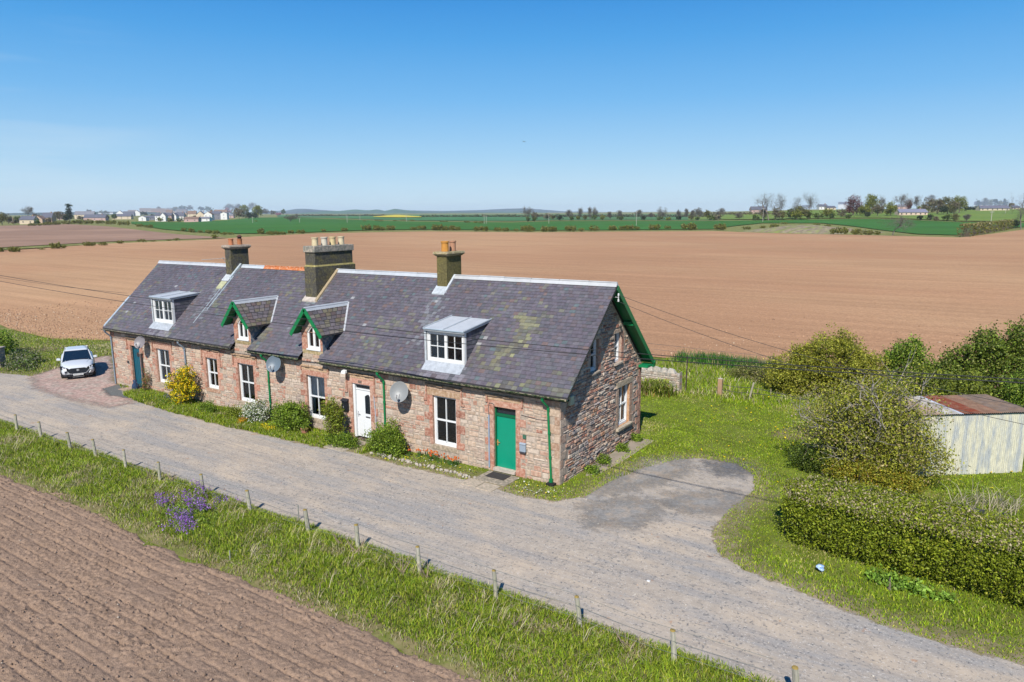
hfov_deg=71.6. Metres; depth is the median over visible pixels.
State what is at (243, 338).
window
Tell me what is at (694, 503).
tarmac patch
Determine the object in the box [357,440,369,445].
paving slab
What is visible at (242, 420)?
plant
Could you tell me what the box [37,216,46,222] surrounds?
house
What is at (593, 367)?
window
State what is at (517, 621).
dead plant
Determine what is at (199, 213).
house
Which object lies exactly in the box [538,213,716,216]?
wood
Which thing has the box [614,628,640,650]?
dead plant
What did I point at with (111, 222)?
hedge bush
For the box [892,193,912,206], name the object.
bare tree
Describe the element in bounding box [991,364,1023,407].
hawthorn bush
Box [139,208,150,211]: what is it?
house
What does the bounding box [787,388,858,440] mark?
bush
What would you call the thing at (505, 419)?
door
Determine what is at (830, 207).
house
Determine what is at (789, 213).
leafy tree
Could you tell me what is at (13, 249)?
hedge bush
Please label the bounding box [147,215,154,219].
house
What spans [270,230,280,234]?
hedge bush
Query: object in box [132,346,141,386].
door
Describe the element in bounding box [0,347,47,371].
dark bush
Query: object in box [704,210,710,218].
leafy tree
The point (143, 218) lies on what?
house
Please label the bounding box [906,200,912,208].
leafy tree
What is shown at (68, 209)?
leafy tree
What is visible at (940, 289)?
tilled field
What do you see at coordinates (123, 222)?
hedge bush
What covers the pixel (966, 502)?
dead sapling
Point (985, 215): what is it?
pasture
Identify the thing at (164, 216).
house
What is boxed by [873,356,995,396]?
hawthorn bush
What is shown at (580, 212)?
bare tree
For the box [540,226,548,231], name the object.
hedge bush
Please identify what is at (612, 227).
hedge bush
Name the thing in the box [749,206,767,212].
house
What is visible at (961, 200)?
leafy tree
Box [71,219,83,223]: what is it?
hedge bush
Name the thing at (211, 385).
window
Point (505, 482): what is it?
paving slab
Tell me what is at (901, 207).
house
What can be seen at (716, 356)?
fence wire
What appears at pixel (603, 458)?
weed clump
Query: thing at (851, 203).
bare tree
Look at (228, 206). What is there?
bare tree
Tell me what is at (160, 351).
window
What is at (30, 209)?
bare tree
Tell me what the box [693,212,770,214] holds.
wood
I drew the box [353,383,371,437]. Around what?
door
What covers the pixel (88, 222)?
hedge bush
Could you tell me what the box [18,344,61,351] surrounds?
bare soil
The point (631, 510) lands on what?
tarmac patch
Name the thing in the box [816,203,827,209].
house
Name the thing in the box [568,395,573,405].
meter box
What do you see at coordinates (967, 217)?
bare tree
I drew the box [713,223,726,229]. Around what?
hedge bush
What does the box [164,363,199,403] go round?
flowering shrub
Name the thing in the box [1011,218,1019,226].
leafy tree
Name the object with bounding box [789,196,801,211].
bare tree
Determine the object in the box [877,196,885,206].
bare tree
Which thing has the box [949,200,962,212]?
leafy tree
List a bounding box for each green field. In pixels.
[131,217,1023,234]
[277,214,714,220]
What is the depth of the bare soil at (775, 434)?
30.62 m
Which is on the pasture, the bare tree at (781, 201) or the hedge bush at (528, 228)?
the bare tree at (781, 201)
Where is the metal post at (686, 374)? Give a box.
[685,356,687,390]
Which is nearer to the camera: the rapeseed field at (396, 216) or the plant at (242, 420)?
the plant at (242, 420)
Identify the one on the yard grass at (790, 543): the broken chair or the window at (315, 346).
the broken chair
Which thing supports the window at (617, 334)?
in the cottage row
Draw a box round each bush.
[0,328,18,354]
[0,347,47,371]
[6,246,21,251]
[49,242,61,248]
[51,221,60,224]
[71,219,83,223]
[82,241,95,245]
[83,219,93,223]
[105,220,116,224]
[117,221,129,224]
[257,228,264,233]
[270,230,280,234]
[361,224,371,229]
[386,225,395,229]
[416,225,426,229]
[431,224,442,229]
[474,225,488,231]
[520,224,535,231]
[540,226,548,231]
[547,226,556,231]
[565,225,576,230]
[589,225,599,230]
[607,225,616,229]
[625,224,636,229]
[648,224,659,229]
[680,222,696,229]
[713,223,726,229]
[725,360,772,383]
[759,322,894,397]
[780,339,980,487]
[783,441,851,474]
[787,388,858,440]
[820,454,932,495]
[830,227,849,233]
[850,228,861,234]
[862,229,873,234]
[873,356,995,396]
[879,333,939,393]
[928,314,1023,402]
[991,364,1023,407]
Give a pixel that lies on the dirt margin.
(962, 644)
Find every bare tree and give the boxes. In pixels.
[20,207,33,215]
[223,204,234,209]
[248,203,256,209]
[284,214,299,220]
[520,206,535,215]
[565,209,573,219]
[577,208,583,216]
[591,207,597,215]
[656,206,668,215]
[694,207,702,216]
[713,208,724,215]
[734,213,743,219]
[754,192,780,219]
[776,194,786,212]
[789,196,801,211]
[803,190,819,210]
[843,193,862,214]
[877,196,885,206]
[878,213,915,234]
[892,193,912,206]
[911,195,922,208]
[963,214,971,219]
[981,197,989,204]
[999,193,1023,228]
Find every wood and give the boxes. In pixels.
[296,214,385,215]
[420,214,529,216]
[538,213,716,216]
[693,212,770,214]
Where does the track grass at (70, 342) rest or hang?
on the yard grass at (790, 543)
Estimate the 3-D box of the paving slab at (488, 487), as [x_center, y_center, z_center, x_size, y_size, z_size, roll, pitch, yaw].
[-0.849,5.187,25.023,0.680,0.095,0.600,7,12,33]
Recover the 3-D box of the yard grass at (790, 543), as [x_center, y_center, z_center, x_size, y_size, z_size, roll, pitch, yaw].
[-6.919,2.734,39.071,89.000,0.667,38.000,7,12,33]
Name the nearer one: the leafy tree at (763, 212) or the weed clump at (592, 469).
the weed clump at (592, 469)
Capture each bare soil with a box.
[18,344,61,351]
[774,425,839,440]
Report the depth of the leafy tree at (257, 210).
1401.27 m
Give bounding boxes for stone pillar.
[0,346,6,367]
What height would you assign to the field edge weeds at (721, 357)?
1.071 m
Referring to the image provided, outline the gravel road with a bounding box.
[0,373,1023,681]
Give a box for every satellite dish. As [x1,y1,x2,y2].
[134,336,148,348]
[266,356,282,371]
[390,381,408,401]
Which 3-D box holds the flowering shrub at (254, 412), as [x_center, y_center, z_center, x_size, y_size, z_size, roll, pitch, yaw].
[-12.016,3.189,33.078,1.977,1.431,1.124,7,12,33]
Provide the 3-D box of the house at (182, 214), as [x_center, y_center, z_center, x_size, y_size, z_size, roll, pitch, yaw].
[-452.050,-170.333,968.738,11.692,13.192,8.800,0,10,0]
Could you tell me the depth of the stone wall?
38.12 m
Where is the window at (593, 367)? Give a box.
[590,340,595,371]
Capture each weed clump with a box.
[583,463,600,475]
[595,453,611,465]
[615,441,631,451]
[631,432,644,441]
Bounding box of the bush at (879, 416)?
[780,339,980,487]
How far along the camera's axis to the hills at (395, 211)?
5480.35 m
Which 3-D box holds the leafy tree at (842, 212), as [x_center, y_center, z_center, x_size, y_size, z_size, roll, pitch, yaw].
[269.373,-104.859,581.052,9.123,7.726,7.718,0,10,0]
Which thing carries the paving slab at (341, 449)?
on the yard grass at (790, 543)
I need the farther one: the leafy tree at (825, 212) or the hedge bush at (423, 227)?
the leafy tree at (825, 212)
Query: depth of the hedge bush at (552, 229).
356.62 m
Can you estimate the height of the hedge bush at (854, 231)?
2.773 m
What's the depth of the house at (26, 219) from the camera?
700.18 m
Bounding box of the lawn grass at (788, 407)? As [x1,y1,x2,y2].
[539,357,1023,662]
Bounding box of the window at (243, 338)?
[237,320,248,340]
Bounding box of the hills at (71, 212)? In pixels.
[2,212,165,214]
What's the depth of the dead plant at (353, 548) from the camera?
19.95 m
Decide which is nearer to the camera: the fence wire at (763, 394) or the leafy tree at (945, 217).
the fence wire at (763, 394)
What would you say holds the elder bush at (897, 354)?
on the yard grass at (790, 543)
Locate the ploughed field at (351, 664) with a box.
[0,475,481,681]
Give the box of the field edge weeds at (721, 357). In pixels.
[672,348,791,370]
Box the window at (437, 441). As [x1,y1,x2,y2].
[434,396,456,447]
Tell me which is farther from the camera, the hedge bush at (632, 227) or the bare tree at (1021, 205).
the hedge bush at (632, 227)
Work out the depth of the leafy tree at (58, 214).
1029.36 m
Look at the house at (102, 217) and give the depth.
1013.72 m
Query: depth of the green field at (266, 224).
510.85 m
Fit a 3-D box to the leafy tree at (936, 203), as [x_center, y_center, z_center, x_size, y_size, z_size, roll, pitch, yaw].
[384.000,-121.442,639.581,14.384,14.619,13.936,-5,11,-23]
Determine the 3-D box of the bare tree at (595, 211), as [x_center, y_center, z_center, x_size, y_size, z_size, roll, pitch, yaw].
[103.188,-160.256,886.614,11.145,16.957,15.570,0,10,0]
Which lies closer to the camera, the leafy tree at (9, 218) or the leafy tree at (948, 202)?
the leafy tree at (948, 202)
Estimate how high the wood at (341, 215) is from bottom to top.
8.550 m
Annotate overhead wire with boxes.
[620,295,1021,405]
[620,302,1023,424]
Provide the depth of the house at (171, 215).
908.16 m
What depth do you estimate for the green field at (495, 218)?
1082.58 m
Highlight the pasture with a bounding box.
[688,208,1023,220]
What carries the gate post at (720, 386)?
on the ground at (737, 228)
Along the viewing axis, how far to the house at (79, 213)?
1317.05 m
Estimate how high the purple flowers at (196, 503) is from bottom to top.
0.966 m
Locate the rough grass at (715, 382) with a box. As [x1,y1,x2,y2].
[656,356,1021,408]
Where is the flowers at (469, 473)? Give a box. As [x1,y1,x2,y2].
[377,453,567,500]
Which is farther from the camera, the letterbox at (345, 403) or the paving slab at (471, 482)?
the letterbox at (345, 403)
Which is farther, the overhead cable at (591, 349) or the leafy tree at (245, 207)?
the leafy tree at (245, 207)
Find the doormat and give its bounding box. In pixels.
[485,471,510,479]
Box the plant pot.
[300,420,310,433]
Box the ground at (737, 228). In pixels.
[0,209,1023,357]
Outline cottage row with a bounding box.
[101,235,655,486]
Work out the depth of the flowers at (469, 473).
25.88 m
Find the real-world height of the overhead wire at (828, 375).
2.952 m
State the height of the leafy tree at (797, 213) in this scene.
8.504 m
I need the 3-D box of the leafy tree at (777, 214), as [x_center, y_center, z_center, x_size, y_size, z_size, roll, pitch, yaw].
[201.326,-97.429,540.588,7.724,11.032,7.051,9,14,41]
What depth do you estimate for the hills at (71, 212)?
5498.87 m
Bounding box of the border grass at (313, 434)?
[122,387,583,501]
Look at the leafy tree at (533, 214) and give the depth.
805.61 m
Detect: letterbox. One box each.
[340,398,348,410]
[519,442,526,453]
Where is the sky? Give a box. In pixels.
[0,0,1023,213]
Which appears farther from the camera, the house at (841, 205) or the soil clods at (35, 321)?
the house at (841, 205)
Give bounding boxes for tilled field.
[0,224,224,246]
[0,230,1023,387]
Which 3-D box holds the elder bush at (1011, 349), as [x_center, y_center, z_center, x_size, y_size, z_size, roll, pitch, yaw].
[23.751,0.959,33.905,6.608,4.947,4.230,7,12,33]
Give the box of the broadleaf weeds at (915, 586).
[862,563,958,603]
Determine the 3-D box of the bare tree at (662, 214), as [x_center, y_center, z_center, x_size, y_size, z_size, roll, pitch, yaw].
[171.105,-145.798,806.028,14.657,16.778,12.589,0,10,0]
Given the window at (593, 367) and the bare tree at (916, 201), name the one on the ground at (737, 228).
the bare tree at (916, 201)
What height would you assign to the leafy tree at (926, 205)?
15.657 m
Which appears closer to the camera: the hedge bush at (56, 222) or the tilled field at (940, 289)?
the tilled field at (940, 289)
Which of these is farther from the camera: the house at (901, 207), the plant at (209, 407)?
the house at (901, 207)
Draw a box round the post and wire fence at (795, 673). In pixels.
[0,409,798,681]
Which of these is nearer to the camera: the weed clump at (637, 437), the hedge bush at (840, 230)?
the weed clump at (637, 437)
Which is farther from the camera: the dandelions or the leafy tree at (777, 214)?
the leafy tree at (777, 214)
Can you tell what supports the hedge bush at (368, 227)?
on the ground at (737, 228)
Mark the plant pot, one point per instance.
(304, 427)
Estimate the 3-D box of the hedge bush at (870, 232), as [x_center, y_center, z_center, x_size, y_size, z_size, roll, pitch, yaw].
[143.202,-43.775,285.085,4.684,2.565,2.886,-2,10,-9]
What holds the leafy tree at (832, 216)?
on the ground at (737, 228)
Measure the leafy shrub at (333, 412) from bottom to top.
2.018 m
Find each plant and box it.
[140,368,150,390]
[144,392,175,404]
[197,399,221,412]
[223,404,243,417]
[236,415,247,423]
[260,422,276,430]
[323,430,360,449]
[345,537,366,554]
[393,553,409,573]
[416,555,429,579]
[508,610,526,626]
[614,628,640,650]
[641,378,684,397]
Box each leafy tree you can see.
[0,212,7,224]
[6,214,11,223]
[53,211,65,220]
[62,215,68,220]
[64,203,74,219]
[231,208,245,216]
[239,204,248,214]
[243,212,252,218]
[251,205,262,215]
[531,212,538,218]
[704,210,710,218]
[714,215,721,220]
[760,209,766,219]
[771,206,780,219]
[779,210,788,217]
[787,208,793,217]
[790,209,803,219]
[792,206,811,218]
[812,212,823,218]
[819,209,836,216]
[828,213,835,218]
[835,208,846,215]
[857,203,871,215]
[864,193,880,213]
[872,204,885,215]
[884,201,897,215]
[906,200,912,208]
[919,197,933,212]
[928,198,943,213]
[938,196,957,213]
[939,206,947,212]
[941,214,951,220]
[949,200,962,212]
[951,212,959,221]
[953,195,968,212]
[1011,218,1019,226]
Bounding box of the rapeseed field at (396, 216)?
[373,215,420,216]
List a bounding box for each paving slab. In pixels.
[323,444,354,451]
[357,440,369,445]
[460,478,484,487]
[474,470,519,485]
[475,482,500,491]
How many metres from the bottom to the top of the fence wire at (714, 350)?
0.064 m
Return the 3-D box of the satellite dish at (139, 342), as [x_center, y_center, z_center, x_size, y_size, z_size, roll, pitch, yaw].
[-20.078,0.131,38.441,0.772,0.778,0.553,-8,13,-36]
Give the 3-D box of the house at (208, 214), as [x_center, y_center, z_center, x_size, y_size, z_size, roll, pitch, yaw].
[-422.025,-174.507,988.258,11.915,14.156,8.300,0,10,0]
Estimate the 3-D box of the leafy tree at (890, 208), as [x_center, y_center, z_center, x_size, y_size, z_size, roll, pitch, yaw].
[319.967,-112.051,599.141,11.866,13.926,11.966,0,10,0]
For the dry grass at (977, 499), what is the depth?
22.80 m
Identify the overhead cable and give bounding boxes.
[0,275,1023,379]
[1,281,1023,382]
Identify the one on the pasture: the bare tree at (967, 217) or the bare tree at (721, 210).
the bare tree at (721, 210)
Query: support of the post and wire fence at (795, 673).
on the yard grass at (790, 543)
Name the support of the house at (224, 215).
on the ground at (737, 228)
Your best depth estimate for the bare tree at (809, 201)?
619.27 m
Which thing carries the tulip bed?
on the dirt margin
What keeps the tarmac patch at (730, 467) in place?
on the gravel road
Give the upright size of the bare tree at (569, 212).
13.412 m
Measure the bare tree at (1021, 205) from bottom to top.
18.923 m
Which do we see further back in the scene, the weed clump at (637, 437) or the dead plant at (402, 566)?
the weed clump at (637, 437)
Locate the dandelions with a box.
[630,389,1012,488]
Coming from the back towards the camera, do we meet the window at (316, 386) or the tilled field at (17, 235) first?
the tilled field at (17, 235)
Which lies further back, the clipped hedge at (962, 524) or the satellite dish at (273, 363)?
the satellite dish at (273, 363)
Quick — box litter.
[816,564,823,571]
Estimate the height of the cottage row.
9.013 m
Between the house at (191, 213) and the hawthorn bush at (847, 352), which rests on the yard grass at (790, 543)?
the hawthorn bush at (847, 352)
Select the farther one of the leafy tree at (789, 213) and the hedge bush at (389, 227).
the leafy tree at (789, 213)
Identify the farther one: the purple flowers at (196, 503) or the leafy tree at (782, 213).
the leafy tree at (782, 213)
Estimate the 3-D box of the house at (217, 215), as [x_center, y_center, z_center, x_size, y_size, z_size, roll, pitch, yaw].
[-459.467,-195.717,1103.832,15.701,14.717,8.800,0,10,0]
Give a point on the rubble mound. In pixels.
(812, 229)
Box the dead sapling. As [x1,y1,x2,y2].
[953,496,976,508]
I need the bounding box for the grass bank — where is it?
[0,426,753,681]
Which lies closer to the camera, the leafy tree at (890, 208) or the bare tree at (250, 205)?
the leafy tree at (890, 208)
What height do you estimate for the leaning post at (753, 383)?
1.070 m
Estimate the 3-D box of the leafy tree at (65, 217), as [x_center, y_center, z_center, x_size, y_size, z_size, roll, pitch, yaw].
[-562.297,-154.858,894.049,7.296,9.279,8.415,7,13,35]
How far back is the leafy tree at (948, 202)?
633.99 m
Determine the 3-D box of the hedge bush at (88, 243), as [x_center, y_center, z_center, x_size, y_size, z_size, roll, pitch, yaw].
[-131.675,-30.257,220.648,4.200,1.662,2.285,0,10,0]
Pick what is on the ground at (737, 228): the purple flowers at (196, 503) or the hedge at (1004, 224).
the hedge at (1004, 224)
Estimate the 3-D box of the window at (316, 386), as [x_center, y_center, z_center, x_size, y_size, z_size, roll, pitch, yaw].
[-8.678,2.516,31.840,1.170,1.969,0.133,7,12,33]
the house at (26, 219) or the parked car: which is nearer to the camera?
the parked car
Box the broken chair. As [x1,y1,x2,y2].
[969,507,1003,516]
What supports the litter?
on the yard grass at (790, 543)
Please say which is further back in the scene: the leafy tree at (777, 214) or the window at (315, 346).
the leafy tree at (777, 214)
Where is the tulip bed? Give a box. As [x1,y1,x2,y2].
[399,445,459,466]
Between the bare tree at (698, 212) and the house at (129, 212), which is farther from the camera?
the house at (129, 212)
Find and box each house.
[19,215,39,223]
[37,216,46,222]
[41,212,56,221]
[74,211,95,218]
[83,214,108,220]
[116,214,133,218]
[123,211,135,215]
[138,216,148,220]
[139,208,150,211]
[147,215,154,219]
[151,208,165,211]
[154,212,161,220]
[160,213,168,220]
[166,212,174,220]
[177,211,185,219]
[184,217,201,221]
[187,210,196,216]
[196,210,204,216]
[200,217,211,221]
[203,211,214,219]
[212,210,221,219]
[220,212,228,219]
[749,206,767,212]
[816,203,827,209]
[824,206,835,209]
[838,202,848,208]
[894,208,927,214]
[896,205,906,208]
[975,205,1009,210]
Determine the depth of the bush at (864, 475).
24.09 m
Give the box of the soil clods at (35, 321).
[0,298,994,387]
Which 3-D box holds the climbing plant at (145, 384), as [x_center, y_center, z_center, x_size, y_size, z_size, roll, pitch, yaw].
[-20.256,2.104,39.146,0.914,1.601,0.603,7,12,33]
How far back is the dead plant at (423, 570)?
18.61 m
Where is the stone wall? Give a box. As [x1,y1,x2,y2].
[641,366,681,392]
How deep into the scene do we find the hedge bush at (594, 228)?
367.96 m
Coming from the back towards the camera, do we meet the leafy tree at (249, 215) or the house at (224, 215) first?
the house at (224, 215)
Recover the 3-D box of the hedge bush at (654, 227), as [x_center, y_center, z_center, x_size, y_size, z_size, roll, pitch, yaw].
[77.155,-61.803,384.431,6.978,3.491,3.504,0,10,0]
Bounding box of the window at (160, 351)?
[158,349,170,382]
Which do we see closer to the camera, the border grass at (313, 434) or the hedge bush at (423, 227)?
the border grass at (313, 434)
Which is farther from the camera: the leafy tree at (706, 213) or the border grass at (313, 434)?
the leafy tree at (706, 213)
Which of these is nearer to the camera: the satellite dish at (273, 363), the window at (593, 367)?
the window at (593, 367)
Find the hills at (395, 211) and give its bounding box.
[299,209,546,213]
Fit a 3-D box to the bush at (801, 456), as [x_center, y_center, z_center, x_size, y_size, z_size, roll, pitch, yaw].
[11.290,4.216,26.509,2.114,1.395,2.926,-7,12,-31]
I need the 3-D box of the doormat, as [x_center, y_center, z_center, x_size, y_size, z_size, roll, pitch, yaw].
[-0.505,4.944,26.016,0.800,0.020,0.520,7,12,33]
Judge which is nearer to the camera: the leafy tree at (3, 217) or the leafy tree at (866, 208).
the leafy tree at (866, 208)
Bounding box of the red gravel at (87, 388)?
[28,356,132,407]
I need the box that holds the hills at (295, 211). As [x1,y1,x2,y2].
[230,208,574,213]
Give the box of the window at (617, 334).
[614,333,618,361]
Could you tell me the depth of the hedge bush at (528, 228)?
358.13 m
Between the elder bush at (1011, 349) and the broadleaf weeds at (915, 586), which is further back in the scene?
the elder bush at (1011, 349)
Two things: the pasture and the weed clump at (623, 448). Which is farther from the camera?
the pasture
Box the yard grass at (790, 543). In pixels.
[0,329,1023,653]
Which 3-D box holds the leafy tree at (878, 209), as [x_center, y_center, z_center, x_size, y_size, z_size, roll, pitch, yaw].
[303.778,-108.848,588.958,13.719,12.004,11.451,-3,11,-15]
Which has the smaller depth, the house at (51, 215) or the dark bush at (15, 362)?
the dark bush at (15, 362)
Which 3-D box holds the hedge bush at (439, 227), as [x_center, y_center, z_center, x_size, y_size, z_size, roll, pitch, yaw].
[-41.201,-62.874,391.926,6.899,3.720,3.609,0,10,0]
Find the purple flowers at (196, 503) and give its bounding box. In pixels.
[155,479,238,545]
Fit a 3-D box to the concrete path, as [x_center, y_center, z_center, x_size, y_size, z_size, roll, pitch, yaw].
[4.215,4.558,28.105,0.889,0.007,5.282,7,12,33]
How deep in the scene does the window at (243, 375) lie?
34.75 m
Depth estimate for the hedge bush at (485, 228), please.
366.47 m
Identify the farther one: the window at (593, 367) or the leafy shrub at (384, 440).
the leafy shrub at (384, 440)
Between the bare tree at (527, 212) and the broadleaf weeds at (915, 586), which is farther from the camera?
the bare tree at (527, 212)
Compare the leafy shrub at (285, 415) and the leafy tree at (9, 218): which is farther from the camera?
the leafy tree at (9, 218)
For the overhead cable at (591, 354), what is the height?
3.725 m
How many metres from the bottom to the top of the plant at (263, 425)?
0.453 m
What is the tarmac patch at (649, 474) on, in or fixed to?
on the gravel road
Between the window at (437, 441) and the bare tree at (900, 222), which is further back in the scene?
the bare tree at (900, 222)
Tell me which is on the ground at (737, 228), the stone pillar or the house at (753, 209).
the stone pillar
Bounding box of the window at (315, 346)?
[306,326,320,351]
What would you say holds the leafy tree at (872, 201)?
on the pasture
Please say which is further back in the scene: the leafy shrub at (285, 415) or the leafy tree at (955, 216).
the leafy tree at (955, 216)
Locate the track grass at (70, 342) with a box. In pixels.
[0,328,128,387]
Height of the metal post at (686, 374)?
2.051 m
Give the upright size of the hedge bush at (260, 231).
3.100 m
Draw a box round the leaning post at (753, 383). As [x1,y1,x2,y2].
[748,382,754,398]
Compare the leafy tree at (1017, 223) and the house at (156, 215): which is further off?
the house at (156, 215)
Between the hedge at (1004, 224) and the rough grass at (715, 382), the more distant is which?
the hedge at (1004, 224)
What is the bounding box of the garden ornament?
[132,379,139,389]
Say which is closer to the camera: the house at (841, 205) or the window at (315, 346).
the window at (315, 346)
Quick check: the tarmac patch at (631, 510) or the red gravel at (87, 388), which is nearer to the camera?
the tarmac patch at (631, 510)
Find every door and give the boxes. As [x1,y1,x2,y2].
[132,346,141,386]
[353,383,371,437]
[493,407,515,474]
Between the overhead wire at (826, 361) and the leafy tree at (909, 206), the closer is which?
the overhead wire at (826, 361)
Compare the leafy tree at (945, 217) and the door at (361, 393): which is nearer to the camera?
the door at (361, 393)
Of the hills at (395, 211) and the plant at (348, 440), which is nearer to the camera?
the plant at (348, 440)
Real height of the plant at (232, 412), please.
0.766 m
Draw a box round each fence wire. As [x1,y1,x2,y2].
[649,343,783,357]
[655,349,784,363]
[722,384,812,400]
[725,390,804,399]
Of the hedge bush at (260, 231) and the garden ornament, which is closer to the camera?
the garden ornament
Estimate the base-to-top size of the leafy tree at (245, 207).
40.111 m
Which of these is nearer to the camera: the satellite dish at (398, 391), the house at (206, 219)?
the satellite dish at (398, 391)
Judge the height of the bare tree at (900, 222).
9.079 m
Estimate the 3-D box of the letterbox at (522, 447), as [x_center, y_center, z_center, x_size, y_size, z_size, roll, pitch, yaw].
[0.386,3.877,25.685,0.270,0.390,0.110,7,12,33]
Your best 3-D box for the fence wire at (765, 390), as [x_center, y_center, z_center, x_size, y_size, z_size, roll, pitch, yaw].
[12.798,2.552,35.707,4.565,0.208,0.097,8,13,37]
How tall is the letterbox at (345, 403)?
0.520 m
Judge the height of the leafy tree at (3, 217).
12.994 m
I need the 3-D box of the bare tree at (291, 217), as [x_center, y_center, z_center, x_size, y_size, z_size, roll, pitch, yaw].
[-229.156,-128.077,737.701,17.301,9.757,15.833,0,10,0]
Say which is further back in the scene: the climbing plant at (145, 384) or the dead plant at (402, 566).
the climbing plant at (145, 384)
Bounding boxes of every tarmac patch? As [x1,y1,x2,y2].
[584,497,658,526]
[599,457,689,493]
[661,490,739,513]
[705,461,750,475]
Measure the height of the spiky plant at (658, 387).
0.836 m
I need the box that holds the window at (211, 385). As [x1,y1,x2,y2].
[207,358,218,388]
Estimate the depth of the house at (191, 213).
1669.01 m
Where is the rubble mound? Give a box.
[741,225,883,233]
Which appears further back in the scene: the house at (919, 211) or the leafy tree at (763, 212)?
the house at (919, 211)
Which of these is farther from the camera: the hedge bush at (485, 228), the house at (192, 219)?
the house at (192, 219)
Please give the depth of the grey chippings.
39.48 m
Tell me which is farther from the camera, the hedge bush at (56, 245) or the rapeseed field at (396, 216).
the rapeseed field at (396, 216)
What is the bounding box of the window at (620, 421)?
[618,384,626,425]
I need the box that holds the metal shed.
[886,394,1023,475]
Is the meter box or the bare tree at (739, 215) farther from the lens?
the bare tree at (739, 215)
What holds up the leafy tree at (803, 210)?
on the ground at (737, 228)
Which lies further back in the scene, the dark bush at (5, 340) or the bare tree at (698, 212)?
the bare tree at (698, 212)
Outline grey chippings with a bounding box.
[103,385,127,397]
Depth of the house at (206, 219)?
861.79 m
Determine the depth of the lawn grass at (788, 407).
24.58 m
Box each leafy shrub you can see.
[267,398,311,432]
[319,396,350,438]
[362,417,410,459]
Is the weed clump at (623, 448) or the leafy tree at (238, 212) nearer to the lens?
the weed clump at (623, 448)
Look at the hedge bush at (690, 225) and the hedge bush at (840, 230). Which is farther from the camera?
the hedge bush at (690, 225)
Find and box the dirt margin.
[0,370,1023,665]
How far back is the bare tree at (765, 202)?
549.04 m
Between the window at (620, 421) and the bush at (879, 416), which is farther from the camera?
the window at (620, 421)
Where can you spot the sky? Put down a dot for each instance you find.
(106, 105)
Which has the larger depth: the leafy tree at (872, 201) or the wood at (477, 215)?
the wood at (477, 215)
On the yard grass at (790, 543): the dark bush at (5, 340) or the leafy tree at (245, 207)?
the dark bush at (5, 340)
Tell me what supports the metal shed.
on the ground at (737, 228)
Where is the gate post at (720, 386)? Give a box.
[717,378,722,395]
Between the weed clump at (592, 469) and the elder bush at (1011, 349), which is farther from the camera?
the elder bush at (1011, 349)
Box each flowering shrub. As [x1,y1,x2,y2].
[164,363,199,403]
[237,397,269,423]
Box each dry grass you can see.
[938,480,1023,515]
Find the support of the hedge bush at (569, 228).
on the ground at (737, 228)
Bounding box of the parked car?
[57,345,96,377]
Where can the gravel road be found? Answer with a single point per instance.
(618, 567)
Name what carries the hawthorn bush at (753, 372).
on the yard grass at (790, 543)
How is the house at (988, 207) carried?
on the pasture
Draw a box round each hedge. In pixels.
[776,473,1023,607]
[957,219,1015,236]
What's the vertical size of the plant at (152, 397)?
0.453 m
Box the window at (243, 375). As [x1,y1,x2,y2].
[239,363,254,402]
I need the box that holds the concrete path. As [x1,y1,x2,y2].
[586,439,652,475]
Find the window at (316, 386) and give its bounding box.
[308,375,325,418]
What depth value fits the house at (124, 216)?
1223.50 m

